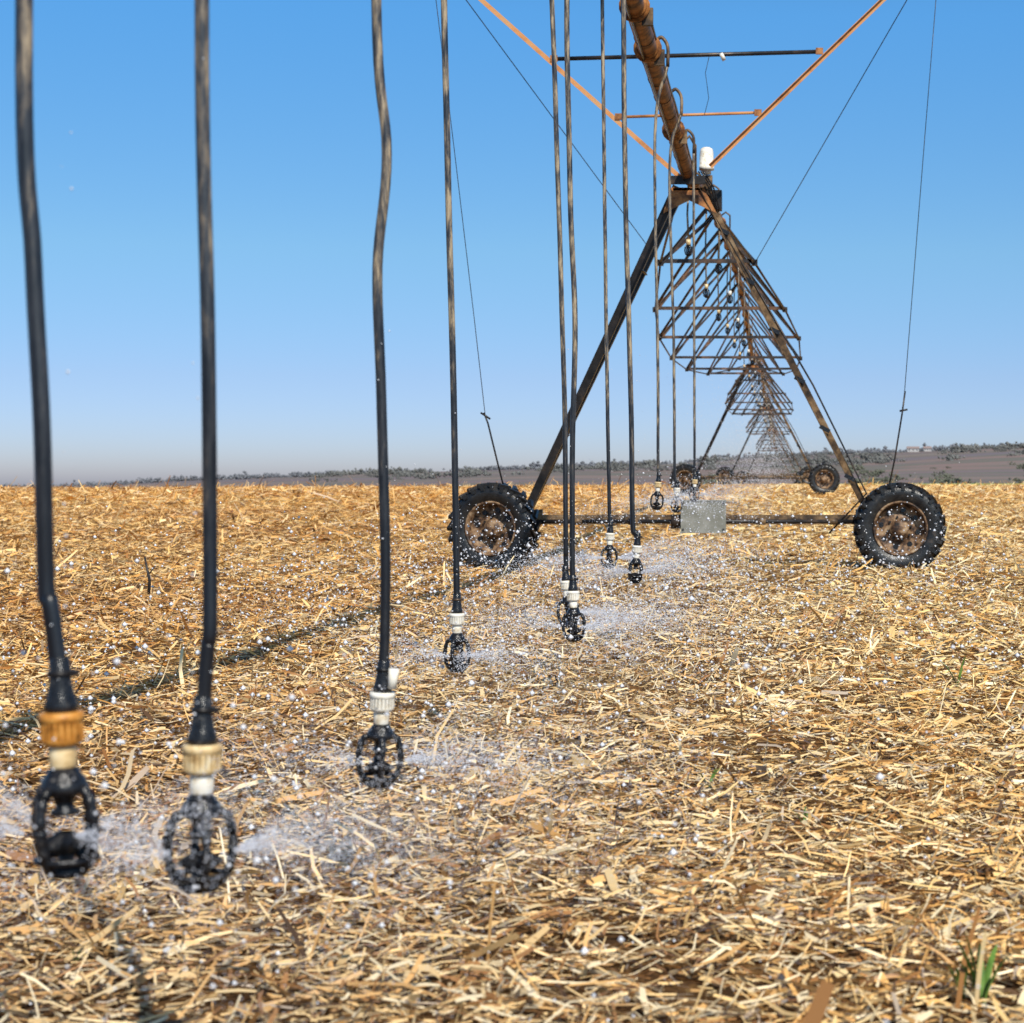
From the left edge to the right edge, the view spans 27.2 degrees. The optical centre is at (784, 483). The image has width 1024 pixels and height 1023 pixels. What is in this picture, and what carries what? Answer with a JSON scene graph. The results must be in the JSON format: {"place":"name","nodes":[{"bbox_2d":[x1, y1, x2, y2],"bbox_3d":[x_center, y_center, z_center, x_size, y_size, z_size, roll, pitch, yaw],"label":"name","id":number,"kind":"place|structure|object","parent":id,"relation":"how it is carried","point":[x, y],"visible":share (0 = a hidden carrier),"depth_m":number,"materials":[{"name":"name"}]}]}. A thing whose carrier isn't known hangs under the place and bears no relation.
{"place":"outdoors","nodes":[
{"label":"outdoors","id":0,"kind":"place"},
{"bbox_2d":[0,448,1023,1022],"bbox_3d":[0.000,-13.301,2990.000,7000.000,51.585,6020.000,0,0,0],"label":"ground","id":1,"kind":"structure","parent":0,"point":[988,466],"depth_m":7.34,"materials":[{"name":"beige plant"}]},
{"bbox_2d":[72,949,91,965],"bbox_3d":[-1.583,1.071,4.699,0.048,0.048,0.013,0,0,0],"label":"green seedling","id":2,"kind":"object","parent":1,"relation":"on","point":[78,957],"visible":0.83,"depth_m":4.70,"materials":[{"name":"green plant"}]},
{"bbox_2d":[144,557,154,594],"bbox_3d":[-5.889,0.890,19.300,0.105,0.422,0.035,0,0,-14],"label":"dead stalk","id":3,"kind":"object","parent":1,"relation":"on","point":[149,580],"visible":0.86,"depth_m":19.29,"materials":[{"name":"plant"}]},
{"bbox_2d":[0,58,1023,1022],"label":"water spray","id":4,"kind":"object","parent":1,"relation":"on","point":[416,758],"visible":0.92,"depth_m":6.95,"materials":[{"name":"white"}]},
{"bbox_2d":[1,441,1023,487],"bbox_3d":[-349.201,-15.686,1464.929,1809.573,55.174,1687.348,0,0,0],"label":"distant treeline","id":5,"kind":"object","parent":1,"relation":"on","point":[879,456],"visible":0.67,"depth_m":1753.83,"materials":[{"name":"green plant"}]},
{"bbox_2d":[436,0,946,570],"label":"irrigation tower","id":6,"kind":"structure","parent":1,"relation":"on","point":[880,502],"depth_m":25.87,"materials":[{"name":"metal"}]},
{"bbox_2d":[619,0,691,184],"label":"irrigation overhang pipe","id":7,"kind":"object","parent":6,"relation":"attached to","point":[649,51],"visible":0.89,"depth_m":18.89,"materials":[{"name":"orange metal"}]},
{"bbox_2d":[15,0,100,879],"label":"hanging sprinkler","id":8,"kind":"object","parent":7,"relation":"hanging from","point":[61,718],"visible":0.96,"depth_m":3.19,"materials":[{"name":"rubber"}]},
{"bbox_2d":[162,0,238,893],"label":"hanging sprinkler","id":9,"kind":"object","parent":7,"relation":"hanging from","point":[202,736],"visible":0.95,"depth_m":3.59,"materials":[{"name":"rubber"}]},
{"bbox_2d":[355,0,403,788],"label":"hanging sprinkler","id":10,"kind":"object","parent":7,"relation":"hanging from","point":[384,670],"visible":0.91,"depth_m":5.49,"materials":[{"name":"rubber"}]},
{"bbox_2d":[441,0,470,672],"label":"hanging sprinkler","id":11,"kind":"object","parent":7,"relation":"hanging from","point":[457,614],"visible":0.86,"depth_m":8.99,"materials":[{"name":"rubber"}]},
{"bbox_2d":[549,0,579,626],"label":"hanging sprinkler","id":12,"kind":"object","parent":7,"relation":"hanging from","point":[564,583],"visible":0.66,"depth_m":11.48,"materials":[{"name":"rubber"}]},
{"bbox_2d":[561,0,585,641],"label":"hanging sprinkler","id":13,"kind":"object","parent":7,"relation":"hanging from","point":[573,594],"visible":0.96,"depth_m":10.59,"materials":[{"name":"rubber"}]},
{"bbox_2d":[600,0,617,568],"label":"hanging sprinkler","id":14,"kind":"object","parent":7,"relation":"hanging from","point":[610,535],"visible":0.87,"depth_m":14.99,"materials":[{"name":"rubber"}]},
{"bbox_2d":[621,0,642,583],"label":"hanging sprinkler","id":15,"kind":"object","parent":7,"relation":"hanging from","point":[635,562],"visible":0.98,"depth_m":13.99,"materials":[{"name":"rubber"}]},
{"bbox_2d":[650,35,669,509],"bbox_3d":[-1.143,-1.919,19.000,0.148,4.331,0.130,0,0,40],"label":"hanging sprinkler","id":16,"kind":"object","parent":7,"relation":"hanging from","point":[657,485],"visible":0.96,"depth_m":18.99,"materials":[{"name":"rubber"}]},
{"bbox_2d":[668,88,682,512],"bbox_3d":[-1.135,-1.889,21.500,0.153,4.391,0.101,0,0,30],"label":"hanging sprinkler","id":17,"kind":"object","parent":7,"relation":"hanging from","point":[676,480],"visible":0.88,"depth_m":21.49,"materials":[{"name":"rubber"}]},
{"bbox_2d":[685,129,699,501],"bbox_3d":[-1.100,-1.934,23.990,0.239,4.301,0.129,0,0,0],"label":"hanging sprinkler","id":18,"kind":"object","parent":7,"relation":"hanging from","point":[694,480],"visible":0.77,"depth_m":23.99,"materials":[{"name":"rubber"}]},
{"bbox_2d":[653,172,801,378],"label":"irrigation pipe span","id":19,"kind":"object","parent":6,"relation":"attached to","point":[745,307],"visible":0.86,"depth_m":44.75,"materials":[{"name":"orange metal"}]},
{"bbox_2d":[725,350,793,415],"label":"irrigation pipe span","id":20,"kind":"object","parent":19,"relation":"attached to","point":[763,394],"visible":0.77,"depth_m":101.00,"materials":[{"name":"orange metal"}]},
{"bbox_2d":[698,768,719,790],"bbox_3d":[-0.267,1.044,7.302,0.012,0.079,0.135,0,0,34],"label":"green seedling","id":21,"kind":"object","parent":1,"relation":"on","point":[712,776],"visible":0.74,"depth_m":7.31,"materials":[{"name":"green plant"}]},
{"bbox_2d":[669,351,839,493],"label":"irrigation tower","id":22,"kind":"structure","parent":1,"relation":"on","point":[819,476],"depth_m":75.92,"materials":[{"name":"metal"}]},
{"bbox_2d":[715,403,811,484],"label":"irrigation tower","id":23,"kind":"structure","parent":1,"relation":"on","point":[804,470],"depth_m":125.94,"materials":[{"name":"metal"}]},
{"bbox_2d":[745,395,790,434],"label":"irrigation pipe span","id":24,"kind":"object","parent":23,"relation":"on","point":[769,417],"visible":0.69,"depth_m":152.43,"materials":[{"name":"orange metal"}]},
{"bbox_2d":[735,426,800,483],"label":"irrigation tower","id":25,"kind":"structure","parent":1,"relation":"on","point":[746,480],"depth_m":175.90,"materials":[{"name":"metal"}]},
{"bbox_2d":[748,446,798,483],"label":"irrigation tower","id":26,"kind":"structure","parent":1,"relation":"on","point":[776,447],"depth_m":225.85,"materials":[{"name":"metal"}]},
{"bbox_2d":[756,423,788,450],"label":"irrigation pipe span","id":27,"kind":"object","parent":26,"relation":"on","point":[771,440],"visible":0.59,"depth_m":203.50,"materials":[{"name":"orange metal"}]},
{"bbox_2d":[792,806,807,823],"bbox_3d":[0.046,1.060,6.606,0.062,0.066,0.025,0,0,-24],"label":"green seedling","id":28,"kind":"object","parent":1,"relation":"on","point":[805,815],"visible":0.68,"depth_m":6.61,"materials":[{"name":"green plant"}]},
{"bbox_2d":[938,656,965,686],"bbox_3d":[0.873,0.995,10.996,0.159,0.183,0.084,0,0,0],"label":"green seedling","id":29,"kind":"object","parent":1,"relation":"on","point":[960,671],"visible":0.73,"depth_m":10.99,"materials":[{"name":"green plant"}]},
{"bbox_2d":[948,964,967,1002],"bbox_3d":[0.364,1.031,4.329,0.045,0.109,0.046,0,0,26],"label":"green seedling","id":30,"kind":"object","parent":1,"relation":"on","point":[957,978],"visible":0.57,"depth_m":4.33,"materials":[{"name":"green plant"}]},
{"bbox_2d":[954,932,1010,1010],"bbox_3d":[0.403,1.002,4.298,0.122,0.166,0.110,0,0,0],"label":"green seedling","id":31,"kind":"object","parent":1,"relation":"on","point":[986,983],"visible":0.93,"depth_m":4.28,"materials":[{"name":"green plant"}]},
{"bbox_2d":[0,0,1023,485],"label":"sky","id":32,"kind":"structure","parent":0,"point":[296,152],"materials":[{"name":"blue"}]},
{"bbox_2d":[906,446,919,448],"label":"roof","id":33,"kind":"structure","parent":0,"point":[912,447],"depth_m":1982.91,"materials":[{"name":"metal"}]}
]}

